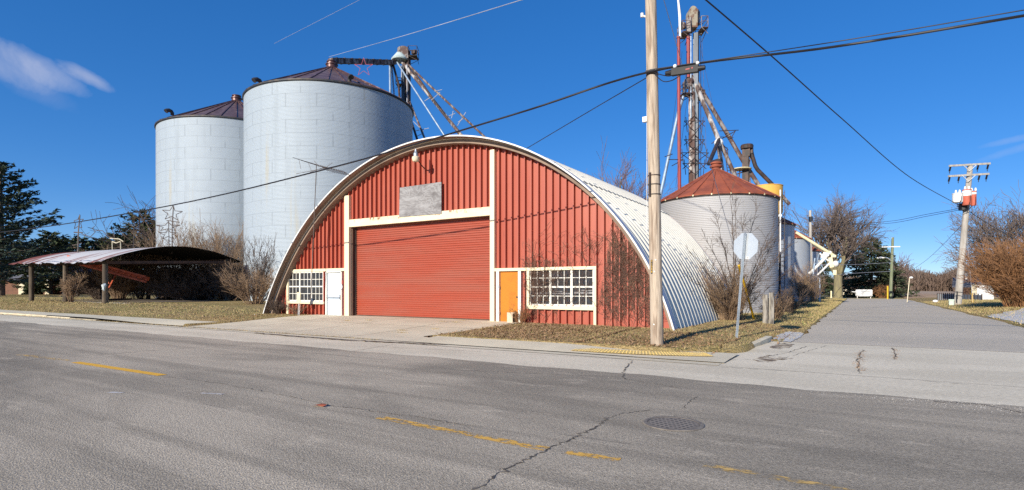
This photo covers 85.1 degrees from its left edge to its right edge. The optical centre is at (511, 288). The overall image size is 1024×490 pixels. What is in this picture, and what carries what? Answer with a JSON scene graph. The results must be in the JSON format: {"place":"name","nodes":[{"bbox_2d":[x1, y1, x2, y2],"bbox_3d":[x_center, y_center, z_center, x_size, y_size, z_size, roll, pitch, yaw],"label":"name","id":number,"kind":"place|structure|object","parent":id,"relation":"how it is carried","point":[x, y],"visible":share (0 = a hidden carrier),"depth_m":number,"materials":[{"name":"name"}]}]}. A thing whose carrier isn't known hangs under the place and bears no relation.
{"place":"outdoors","nodes":[
{"label":"outdoors","id":0,"kind":"place"},
{"bbox_2d":[0,310,211,325],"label":"sidewalk","id":1,"kind":"structure","parent":0,"point":[157,321],"depth_m":27.51,"materials":[{"name":"concrete"}]},
{"bbox_2d":[0,312,97,320],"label":"kerb","id":2,"kind":"structure","parent":1,"relation":"on","point":[34,315],"depth_m":31.37,"materials":[{"name":"concrete"}]},
{"bbox_2d":[0,296,263,318],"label":"grass","id":3,"kind":"structure","parent":0,"point":[80,301],"depth_m":37.64,"materials":[{"name":"plant"}]},
{"bbox_2d":[61,299,242,302],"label":"carport floor","id":4,"kind":"structure","parent":0,"point":[141,300],"depth_m":49.03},
{"bbox_2d":[185,314,520,341],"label":"driveway","id":5,"kind":"structure","parent":0,"point":[332,325],"depth_m":21.97,"materials":[{"name":"concrete"}]},
{"bbox_2d":[0,321,1023,489],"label":"road","id":6,"kind":"structure","parent":0,"point":[65,424],"depth_m":6.41,"materials":[{"name":"asphalt"}]},
{"bbox_2d":[71,362,166,375],"bbox_3d":[-7.938,1.595,11.159,3.522,0.001,0.185,0,0,31],"label":"lane marking","id":7,"kind":"object","parent":6,"relation":"on","point":[123,369],"visible":1,"depth_m":11.10,"materials":[{"name":"paint"}]},
{"bbox_2d":[377,416,548,449],"bbox_3d":[-0.648,1.595,6.225,2.407,0.001,0.151,0,0,35],"label":"lane marking","id":8,"kind":"object","parent":6,"relation":"on","point":[483,437],"visible":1,"depth_m":6.02,"materials":[{"name":"paint"}]},
{"bbox_2d":[1,337,1023,488],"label":"pavement crack","id":9,"kind":"object","parent":6,"relation":"on","point":[493,476],"visible":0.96,"depth_m":7.41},
{"bbox_2d":[566,451,620,460],"bbox_3d":[0.769,1.595,5.317,0.534,0.001,0.125,0,0,26],"label":"lane marking","id":10,"kind":"object","parent":6,"relation":"on","point":[580,454],"visible":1,"depth_m":5.35,"materials":[{"name":"paint"}]},
{"bbox_2d":[643,416,704,430],"bbox_3d":[1.905,1.593,6.583,0.710,0.010,0.710,0,0,32],"label":"manhole cover","id":11,"kind":"object","parent":6,"relation":"on","point":[670,423],"visible":1,"depth_m":6.56,"materials":[{"name":"metal"}]},
{"bbox_2d":[703,465,848,489],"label":"lane marking","id":12,"kind":"object","parent":6,"relation":"on","point":[809,482],"visible":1,"depth_m":4.75,"materials":[{"name":"paint"}]},
{"bbox_2d":[0,292,1023,386],"bbox_3d":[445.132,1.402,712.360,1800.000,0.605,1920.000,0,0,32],"label":"ground","id":13,"kind":"structure","parent":0,"point":[745,347],"depth_m":25.89,"materials":[{"name":"plant"}]},
{"bbox_2d":[0,199,42,285],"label":"pine tree","id":14,"kind":"object","parent":13,"relation":"on","point":[7,265],"visible":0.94,"depth_m":72.11,"materials":[{"name":"plant"}]},
{"bbox_2d":[0,161,84,295],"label":"pine tree","id":15,"kind":"object","parent":13,"relation":"on","point":[17,206],"visible":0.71,"depth_m":84.88,"materials":[{"name":"plant"}]},
{"bbox_2d":[11,229,81,293],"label":"pine tree","id":16,"kind":"object","parent":13,"relation":"on","point":[49,288],"visible":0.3,"depth_m":99.22,"materials":[{"name":"plant"}]},
{"bbox_2d":[5,269,96,293],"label":"brick house","id":17,"kind":"structure","parent":13,"relation":"on","point":[9,289],"depth_m":103.00,"materials":[{"name":"red brick"}]},
{"bbox_2d":[56,271,88,301],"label":"bare shrub","id":18,"kind":"object","parent":13,"relation":"on","point":[70,289],"visible":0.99,"depth_m":43.49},
{"bbox_2d":[48,234,103,268],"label":"pine tree","id":19,"kind":"object","parent":13,"relation":"on","point":[85,244],"visible":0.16,"depth_m":112.00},
{"bbox_2d":[57,265,135,299],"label":"bare shrub","id":20,"kind":"object","parent":13,"relation":"on","point":[92,285],"visible":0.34,"depth_m":52.87,"materials":[{"name":"plant"}]},
{"bbox_2d":[67,255,149,300],"bbox_3d":[-34.144,-0.835,47.205,6.266,3.931,3.254,0,0,24],"label":"grain auger","id":21,"kind":"object","parent":13,"relation":"on","point":[126,274],"visible":0.45,"depth_m":46.92,"materials":[{"name":"red metal"}]},
{"bbox_2d":[75,186,155,260],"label":"bare tree","id":22,"kind":"object","parent":13,"relation":"on","point":[144,231],"visible":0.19,"depth_m":87.36,"materials":[{"name":"plant"}]},
{"bbox_2d":[77,247,154,298],"bbox_3d":[-37.026,-1.422,52.327,7.217,5.180,5.888,0,0,32],"label":"bare shrub","id":23,"kind":"object","parent":13,"relation":"on","point":[119,287],"visible":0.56,"depth_m":51.62,"materials":[{"name":"plant"}]},
{"bbox_2d":[88,232,144,292],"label":"pine tree","id":24,"kind":"object","parent":13,"relation":"on","point":[103,243],"visible":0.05,"depth_m":106.56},
{"bbox_2d":[10,246,240,302],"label":"open shed","id":25,"kind":"structure","parent":13,"relation":"on","point":[102,257],"depth_m":47.40,"materials":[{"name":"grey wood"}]},
{"bbox_2d":[1,300,257,317],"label":"fallen leaves","id":26,"kind":"object","parent":13,"relation":"on","point":[118,306],"visible":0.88,"depth_m":37.07,"materials":[{"name":"brown plant"}]},
{"bbox_2d":[106,208,155,292],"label":"pine tree","id":27,"kind":"object","parent":13,"relation":"on","point":[130,215],"visible":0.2,"depth_m":95.12,"materials":[{"name":"plant"}]},
{"bbox_2d":[114,248,159,298],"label":"bare shrub","id":28,"kind":"object","parent":13,"relation":"on","point":[140,295],"visible":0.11,"depth_m":55.59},
{"bbox_2d":[118,265,182,299],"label":"bare shrub","id":29,"kind":"object","parent":13,"relation":"on","point":[145,286],"visible":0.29,"depth_m":51.36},
{"bbox_2d":[118,221,209,298],"bbox_3d":[-32.794,-2.812,53.694,6.751,7.950,8.957,0,0,64],"label":"bare shrub","id":30,"kind":"object","parent":13,"relation":"on","point":[162,244],"visible":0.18,"depth_m":52.70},
{"bbox_2d":[156,206,182,253],"bbox_3d":[-30.412,-5.210,49.504,2.378,4.353,0.081,0,0,0],"label":"wire star mast","id":31,"kind":"object","parent":13,"relation":"on","point":[172,225],"visible":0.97,"depth_m":49.48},
{"bbox_2d":[139,258,213,299],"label":"bare shrub","id":32,"kind":"object","parent":13,"relation":"on","point":[174,275],"visible":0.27,"depth_m":50.81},
{"bbox_2d":[144,269,223,300],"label":"bare shrub","id":33,"kind":"object","parent":13,"relation":"on","point":[181,290],"visible":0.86,"depth_m":48.94,"materials":[{"name":"plant"}]},
{"bbox_2d":[155,211,227,299],"bbox_3d":[-30.696,-2.999,53.642,6.461,8.324,7.524,0,0,-30],"label":"bare shrub","id":34,"kind":"object","parent":13,"relation":"on","point":[191,240],"visible":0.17,"depth_m":52.55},
{"bbox_2d":[173,260,223,299],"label":"bare shrub","id":35,"kind":"object","parent":13,"relation":"on","point":[192,277],"visible":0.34,"depth_m":50.22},
{"bbox_2d":[154,94,243,298],"bbox_3d":[-31.753,-10.440,64.296,15.993,23.680,15.980,0,0,32],"label":"grain silo","id":36,"kind":"object","parent":13,"relation":"on","point":[200,153],"visible":0.34,"depth_m":56.82,"materials":[{"name":"metal"}]},
{"bbox_2d":[181,208,243,299],"bbox_3d":[-27.494,-3.266,53.149,6.477,8.855,9.356,0,0,-24],"label":"bare shrub","id":37,"kind":"object","parent":13,"relation":"on","point":[217,246],"visible":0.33,"depth_m":52.72,"materials":[{"name":"plant"}]},
{"bbox_2d":[190,259,249,299],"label":"bare shrub","id":38,"kind":"object","parent":13,"relation":"on","point":[217,284],"visible":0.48,"depth_m":48.77,"materials":[{"name":"plant"}]},
{"bbox_2d":[211,220,244,299],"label":"bare shrub","id":39,"kind":"object","parent":13,"relation":"on","point":[242,261],"visible":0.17,"depth_m":51.41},
{"bbox_2d":[212,260,278,303],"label":"bare shrub","id":40,"kind":"object","parent":13,"relation":"on","point":[244,289],"visible":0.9,"depth_m":41.45,"materials":[{"name":"plant"}]},
{"bbox_2d":[230,233,276,301],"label":"bare shrub","id":41,"kind":"object","parent":13,"relation":"on","point":[264,268],"visible":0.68,"depth_m":44.45,"materials":[{"name":"plant"}]},
{"bbox_2d":[261,295,288,313],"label":"dry weeds","id":42,"kind":"object","parent":13,"relation":"on","point":[278,309],"visible":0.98,"depth_m":29.89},
{"bbox_2d":[242,59,413,300],"bbox_3d":[-17.802,-10.540,55.108,15.993,23.880,15.980,0,0,32],"label":"grain silo","id":43,"kind":"object","parent":13,"relation":"on","point":[330,113],"visible":0.55,"depth_m":47.86,"materials":[{"name":"metal"}]},
{"bbox_2d":[329,0,520,56],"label":"pale wire","id":44,"kind":"object","parent":43,"relation":"attached to","point":[438,25],"visible":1,"depth_m":28.14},
{"bbox_2d":[0,314,721,364],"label":"gutter","id":45,"kind":"object","parent":13,"relation":"on","point":[663,360],"visible":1,"depth_m":15.30,"materials":[{"name":"concrete"}]},
{"bbox_2d":[2,314,374,339],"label":"weeds","id":46,"kind":"object","parent":45,"relation":"on","point":[178,325],"visible":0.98,"depth_m":23.30,"materials":[{"name":"plant"}]},
{"bbox_2d":[3,314,442,344],"bbox_3d":[-22.939,1.587,29.042,50.312,0.014,1.521,0,0,32],"label":"gutter silt","id":47,"kind":"object","parent":45,"relation":"on","point":[298,336],"visible":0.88,"depth_m":17.56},
{"bbox_2d":[328,46,485,139],"bbox_3d":[-4.333,-13.135,55.454,25.714,29.070,16.623,0,0,32],"label":"bucket elevator","id":48,"kind":"object","parent":13,"relation":"on","point":[403,56],"visible":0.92,"depth_m":62.55,"materials":[{"name":"metal"}]},
{"bbox_2d":[186,313,795,353],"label":"fallen leaves","id":49,"kind":"object","parent":13,"relation":"on","point":[543,327],"visible":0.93,"depth_m":17.52,"materials":[{"name":"brown plant"}]},
{"bbox_2d":[263,135,727,329],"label":"arched barn","id":50,"kind":"structure","parent":13,"relation":"on","point":[446,227],"depth_m":24.00,"materials":[{"name":"metal"}]},
{"bbox_2d":[289,271,322,301],"bbox_3d":[-10.811,-0.094,29.310,2.785,1.545,0.105,0,0,32],"label":"window","id":51,"kind":"structure","parent":50,"relation":"in","point":[300,282],"depth_m":29.32,"materials":[{"name":"white glass"}]},
{"bbox_2d":[292,157,349,305],"bbox_3d":[-9.391,-2.858,27.388,3.762,7.462,0.703,0,0,32],"label":"tv antenna","id":52,"kind":"object","parent":50,"relation":"attached to","point":[324,167],"visible":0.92,"depth_m":27.61,"materials":[{"name":"grey metal"}]},
{"bbox_2d":[325,271,343,314],"bbox_3d":[-8.908,0.318,28.126,1.293,2.364,0.237,0,0,32],"label":"door","id":53,"kind":"structure","parent":50,"relation":"in","point":[334,290],"depth_m":28.20,"materials":[{"name":"metal"}]},
{"bbox_2d":[496,271,522,323],"bbox_3d":[-0.099,0.364,22.635,1.177,2.272,0.213,0,0,32],"label":"door","id":54,"kind":"structure","parent":50,"relation":"in","point":[509,286],"depth_m":22.68,"materials":[{"name":"wood"}]},
{"bbox_2d":[519,218,564,314],"bbox_3d":[1.170,-0.772,21.704,2.193,3.967,0.186,0,0,32],"label":"dead vine","id":55,"kind":"object","parent":50,"relation":"attached to","point":[536,271],"visible":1,"depth_m":21.93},
{"bbox_2d":[530,269,592,305],"bbox_3d":[1.891,-0.053,21.373,2.726,1.450,0.105,0,0,32],"label":"window","id":56,"kind":"structure","parent":50,"relation":"in","point":[570,288],"depth_m":21.25,"materials":[{"name":"white glass"}]},
{"bbox_2d":[521,256,614,321],"bbox_3d":[2.014,0.087,21.178,4.151,2.603,0.183,0,0,32],"label":"dead vine","id":57,"kind":"object","parent":50,"relation":"attached to","point":[539,284],"visible":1,"depth_m":21.60,"materials":[{"name":"plant"}]},
{"bbox_2d":[557,227,617,265],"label":"dead vine","id":58,"kind":"object","parent":50,"relation":"attached to","point":[585,246],"visible":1,"depth_m":20.73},
{"bbox_2d":[598,221,664,327],"bbox_3d":[4.196,-0.518,19.812,2.728,4.009,0.189,0,0,32],"label":"dead vine","id":59,"kind":"object","parent":50,"relation":"attached to","point":[631,267],"visible":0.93,"depth_m":19.96,"materials":[{"name":"plant"}]},
{"bbox_2d":[185,313,807,348],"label":"grass","id":60,"kind":"structure","parent":13,"relation":"on","point":[683,330],"depth_m":18.05,"materials":[{"name":"plant"}]},
{"bbox_2d":[0,315,1023,405],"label":"road shoulder","id":61,"kind":"object","parent":13,"relation":"on","point":[971,393],"visible":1,"depth_m":11.30},
{"bbox_2d":[509,302,534,323],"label":"dry weeds","id":62,"kind":"object","parent":13,"relation":"on","point":[523,314],"visible":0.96,"depth_m":21.80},
{"bbox_2d":[586,138,684,200],"bbox_3d":[11.903,-7.375,62.307,18.193,18.151,13.642,0,0,-26],"label":"bare tree","id":63,"kind":"object","parent":13,"relation":"on","point":[623,179],"visible":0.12,"depth_m":60.35,"materials":[{"name":"brown plant"}]},
{"bbox_2d":[641,0,663,345],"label":"utility pole","id":64,"kind":"object","parent":13,"relation":"on","point":[651,118],"visible":0.98,"depth_m":14.38,"materials":[{"name":"brown wood"}]},
{"bbox_2d":[0,14,1023,232],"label":"telephone cable","id":65,"kind":"object","parent":64,"relation":"attached to","point":[875,40],"visible":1,"depth_m":14.48,"materials":[{"name":"rubber"}]},
{"bbox_2d":[665,61,705,76],"bbox_3d":[4.288,-5.453,13.829,0.977,0.311,0.150,0,0,32],"label":"splice case","id":66,"kind":"object","parent":65,"relation":"hanging from","point":[675,70],"visible":1,"depth_m":13.78,"materials":[{"name":"plastic"}]},
{"bbox_2d":[526,78,645,148],"bbox_3d":[2.140,-5.502,18.040,0.040,0.263,7.540,0,0,-25],"label":"service drop","id":67,"kind":"object","parent":64,"relation":"attached to","point":[589,111],"visible":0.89,"depth_m":17.34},
{"bbox_2d":[664,1,754,319],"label":"guy wire","id":68,"kind":"object","parent":64,"relation":"attached to","point":[744,285],"visible":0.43,"depth_m":19.84,"materials":[{"name":"grey metal"}]},
{"bbox_2d":[650,10,1023,69],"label":"messenger wire","id":69,"kind":"object","parent":64,"relation":"attached to","point":[864,37],"visible":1,"depth_m":11.77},
{"bbox_2d":[676,36,680,188],"bbox_3d":[13.035,-9.066,43.473,0.423,21.133,0.304,0,0,32],"label":"red pipe","id":70,"kind":"object","parent":13,"relation":"on","point":[678,120],"visible":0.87,"depth_m":43.38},
{"bbox_2d":[660,0,759,196],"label":"bucket elevator","id":71,"kind":"object","parent":13,"relation":"on","point":[690,26],"visible":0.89,"depth_m":44.58,"materials":[{"name":"grey metal"}]},
{"bbox_2d":[661,161,780,313],"bbox_3d":[12.361,-3.095,33.783,7.120,9.230,7.080,0,0,32],"label":"grain bin","id":72,"kind":"object","parent":13,"relation":"on","point":[686,206],"visible":0.37,"depth_m":30.79,"materials":[{"name":"metal"}]},
{"bbox_2d":[691,260,768,320],"bbox_3d":[9.133,0.066,24.071,3.796,2.982,4.026,0,0,-7],"label":"bare shrub","id":73,"kind":"object","parent":13,"relation":"on","point":[730,314],"visible":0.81,"depth_m":23.77,"materials":[{"name":"plant"}]},
{"bbox_2d":[673,184,797,319],"bbox_3d":[9.060,-1.492,22.093,3.906,6.032,5.587,0,0,32],"label":"bare sapling","id":74,"kind":"object","parent":13,"relation":"on","point":[766,247],"visible":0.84,"depth_m":23.01,"materials":[{"name":"plant"}]},
{"bbox_2d":[733,233,757,337],"bbox_3d":[6.806,0.000,16.342,0.178,3.266,0.786,0,0,-37],"label":"stop sign","id":75,"kind":"object","parent":13,"relation":"on","point":[745,245],"visible":0.99,"depth_m":16.37,"materials":[{"name":"metal"}]},
{"bbox_2d":[734,143,773,183],"bbox_3d":[18.613,-4.816,42.797,3.282,12.631,1.421,0,0,13],"label":"elevator","id":76,"kind":"object","parent":13,"relation":"on","point":[747,150],"visible":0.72,"depth_m":42.86,"materials":[{"name":"metal"}]},
{"bbox_2d":[762,295,767,323],"bbox_3d":[10.443,0.931,22.997,0.222,1.344,0.241,0,0,32],"label":"wood post","id":77,"kind":"object","parent":13,"relation":"on","point":[765,310],"visible":0.78,"depth_m":22.91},
{"bbox_2d":[768,293,773,323],"bbox_3d":[10.694,0.890,22.998,0.216,1.425,0.234,0,0,32],"label":"wood post","id":78,"kind":"object","parent":13,"relation":"on","point":[771,309],"visible":0.78,"depth_m":22.91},
{"bbox_2d":[757,184,790,303],"bbox_3d":[19.703,-3.213,42.979,2.390,9.525,2.409,0,0,-31],"label":"hopper tank","id":79,"kind":"object","parent":13,"relation":"on","point":[775,188],"visible":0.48,"depth_m":42.13,"materials":[{"name":"metal"}]},
{"bbox_2d":[755,290,795,319],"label":"bare shrub","id":80,"kind":"object","parent":13,"relation":"on","point":[778,309],"visible":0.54,"depth_m":25.82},
{"bbox_2d":[779,190,784,304],"bbox_3d":[19.945,-2.872,41.252,0.360,8.844,0.860,0,0,32],"label":"standpipe","id":81,"kind":"object","parent":13,"relation":"on","point":[780,214],"visible":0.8,"depth_m":41.50,"materials":[{"name":"white metal"}]},
{"bbox_2d":[778,217,795,304],"bbox_3d":[20.517,-3.120,48.025,7.120,9.280,7.080,0,0,32],"label":"grain bin","id":82,"kind":"object","parent":13,"relation":"on","point":[789,236],"visible":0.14,"depth_m":45.14,"materials":[{"name":"metal"}]},
{"bbox_2d":[773,331,803,341],"bbox_3d":[9.080,1.556,18.267,0.689,0.049,4.072,0,0,32],"label":"gravel patch","id":83,"kind":"object","parent":13,"relation":"on","point":[790,338],"visible":0.95,"depth_m":18.06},
{"bbox_2d":[777,285,810,313],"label":"bare shrub","id":84,"kind":"object","parent":13,"relation":"on","point":[791,306],"visible":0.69,"depth_m":31.83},
{"bbox_2d":[794,230,811,300],"bbox_3d":[29.081,-3.170,61.541,7.121,9.380,7.080,0,0,32],"label":"grain bin","id":85,"kind":"object","parent":13,"relation":"on","point":[802,248],"visible":0.13,"depth_m":58.41,"materials":[{"name":"metal"}]},
{"bbox_2d":[795,231,838,301],"bbox_3d":[31.794,-2.248,58.108,4.285,7.496,0.696,0,0,5],"label":"loading spout","id":86,"kind":"object","parent":85,"relation":"attached to","point":[827,253],"visible":0.91,"depth_m":57.92,"materials":[{"name":"beige metal"}]},
{"bbox_2d":[785,261,824,305],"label":"bare shrub","id":87,"kind":"object","parent":13,"relation":"on","point":[801,287],"visible":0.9,"depth_m":44.81,"materials":[{"name":"plant"}]},
{"bbox_2d":[808,210,812,297],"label":"utility pole","id":88,"kind":"object","parent":13,"relation":"on","point":[810,218],"visible":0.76,"depth_m":69.86,"materials":[{"name":"grey wood"}]},
{"bbox_2d":[799,273,827,301],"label":"bare shrub","id":89,"kind":"object","parent":13,"relation":"on","point":[816,289],"visible":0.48,"depth_m":54.67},
{"bbox_2d":[812,247,820,297],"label":"grain bin","id":90,"kind":"object","parent":13,"relation":"on","point":[815,252],"visible":0.05,"depth_m":72.91,"materials":[{"name":"metal"}]},
{"bbox_2d":[820,261,833,294],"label":"spruce tree","id":91,"kind":"object","parent":13,"relation":"on","point":[829,280],"visible":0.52,"depth_m":117.43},
{"bbox_2d":[631,341,1023,386],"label":"road apron","id":92,"kind":"object","parent":13,"relation":"on","point":[977,367],"visible":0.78,"depth_m":12.05,"materials":[{"name":"concrete"}]},
{"bbox_2d":[752,336,771,346],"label":"kerb","id":93,"kind":"structure","parent":92,"relation":"on","point":[762,341],"depth_m":16.00,"materials":[{"name":"concrete"}]},
{"bbox_2d":[785,186,896,298],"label":"bare tree","id":94,"kind":"object","parent":13,"relation":"on","point":[847,241],"visible":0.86,"depth_m":80.42,"materials":[{"name":"brown plant"}]},
{"bbox_2d":[852,290,872,297],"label":"sign trailer","id":95,"kind":"object","parent":13,"relation":"on","point":[863,293],"visible":0.94,"depth_m":88.00,"materials":[{"name":"white metal"}]},
{"bbox_2d":[827,238,919,297],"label":"spruce tree","id":96,"kind":"object","parent":13,"relation":"on","point":[862,280],"visible":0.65,"depth_m":95.45,"materials":[{"name":"plant"}]},
{"bbox_2d":[873,283,895,297],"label":"russet bush","id":97,"kind":"object","parent":13,"relation":"on","point":[877,290],"visible":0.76,"depth_m":91.73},
{"bbox_2d":[889,254,918,295],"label":"bare tree","id":98,"kind":"object","parent":13,"relation":"on","point":[902,274],"visible":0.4,"depth_m":110.39,"materials":[{"name":"brown plant"}]},
{"bbox_2d":[897,264,956,290],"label":"bare wood","id":99,"kind":"object","parent":13,"relation":"on","point":[923,280],"visible":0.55,"depth_m":198.61,"materials":[{"name":"plant"}]},
{"bbox_2d":[937,293,981,299],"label":"slat fence","id":100,"kind":"object","parent":13,"relation":"on","point":[943,296],"visible":0.52,"depth_m":66.37,"materials":[{"name":"metal"}]},
{"bbox_2d":[952,273,976,294],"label":"yellow house","id":101,"kind":"structure","parent":13,"relation":"on","point":[966,288],"depth_m":89.73,"materials":[{"name":"white metal"}]},
{"bbox_2d":[948,162,990,304],"bbox_3d":[40.102,-4.778,49.322,3.543,12.559,1.956,0,0,-20],"label":"power pole","id":102,"kind":"object","parent":13,"relation":"on","point":[967,197],"visible":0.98,"depth_m":49.09,"materials":[{"name":"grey wood"}]},
{"bbox_2d":[705,0,961,206],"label":"overhead cable","id":103,"kind":"object","parent":102,"relation":"attached to","point":[726,17],"visible":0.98,"depth_m":22.10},
{"bbox_2d":[933,180,1023,283],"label":"bare tree","id":104,"kind":"object","parent":13,"relation":"on","point":[1016,223],"visible":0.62,"depth_m":82.33,"materials":[{"name":"plant"}]},
{"bbox_2d":[940,228,1023,306],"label":"russet bush","id":105,"kind":"object","parent":13,"relation":"on","point":[1002,270],"visible":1,"depth_m":38.05,"materials":[{"name":"plant"}]},
{"bbox_2d":[977,279,993,298],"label":"white shed","id":106,"kind":"structure","parent":13,"relation":"on","point":[982,292],"depth_m":74.00,"materials":[{"name":"metal"}]},
{"bbox_2d":[989,308,1023,323],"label":"gravel drive","id":107,"kind":"structure","parent":13,"relation":"on","point":[1019,317],"depth_m":29.57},
{"bbox_2d":[0,0,1023,279],"label":"sky","id":108,"kind":"structure","parent":0,"point":[85,85],"materials":[{"name":"blue"}]},
{"bbox_2d":[412,336,737,362],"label":"sidewalk","id":109,"kind":"structure","parent":0,"point":[566,347],"depth_m":14.71,"materials":[{"name":"concrete"}]},
{"bbox_2d":[573,348,711,355],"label":"curb","id":110,"kind":"structure","parent":109,"relation":"on","point":[648,352],"depth_m":13.41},
{"bbox_2d":[740,297,1023,324],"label":"grass","id":111,"kind":"structure","parent":0,"point":[802,321],"depth_m":38.34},
{"bbox_2d":[792,299,1023,352],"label":"side road","id":112,"kind":"structure","parent":0,"point":[892,322],"depth_m":22.17,"materials":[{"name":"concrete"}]},
{"bbox_2d":[901,291,999,298],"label":"plowed field","id":113,"kind":"structure","parent":0,"point":[927,294],"depth_m":98.88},
{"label":"cross road","id":114,"kind":"structure","parent":0,"visible":0},
{"bbox_2d":[877,237,899,298],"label":"utility pole","id":115,"kind":"object","parent":114,"relation":"on","point":[892,246],"visible":0.98,"depth_m":83.84,"materials":[{"name":"brown wood"}]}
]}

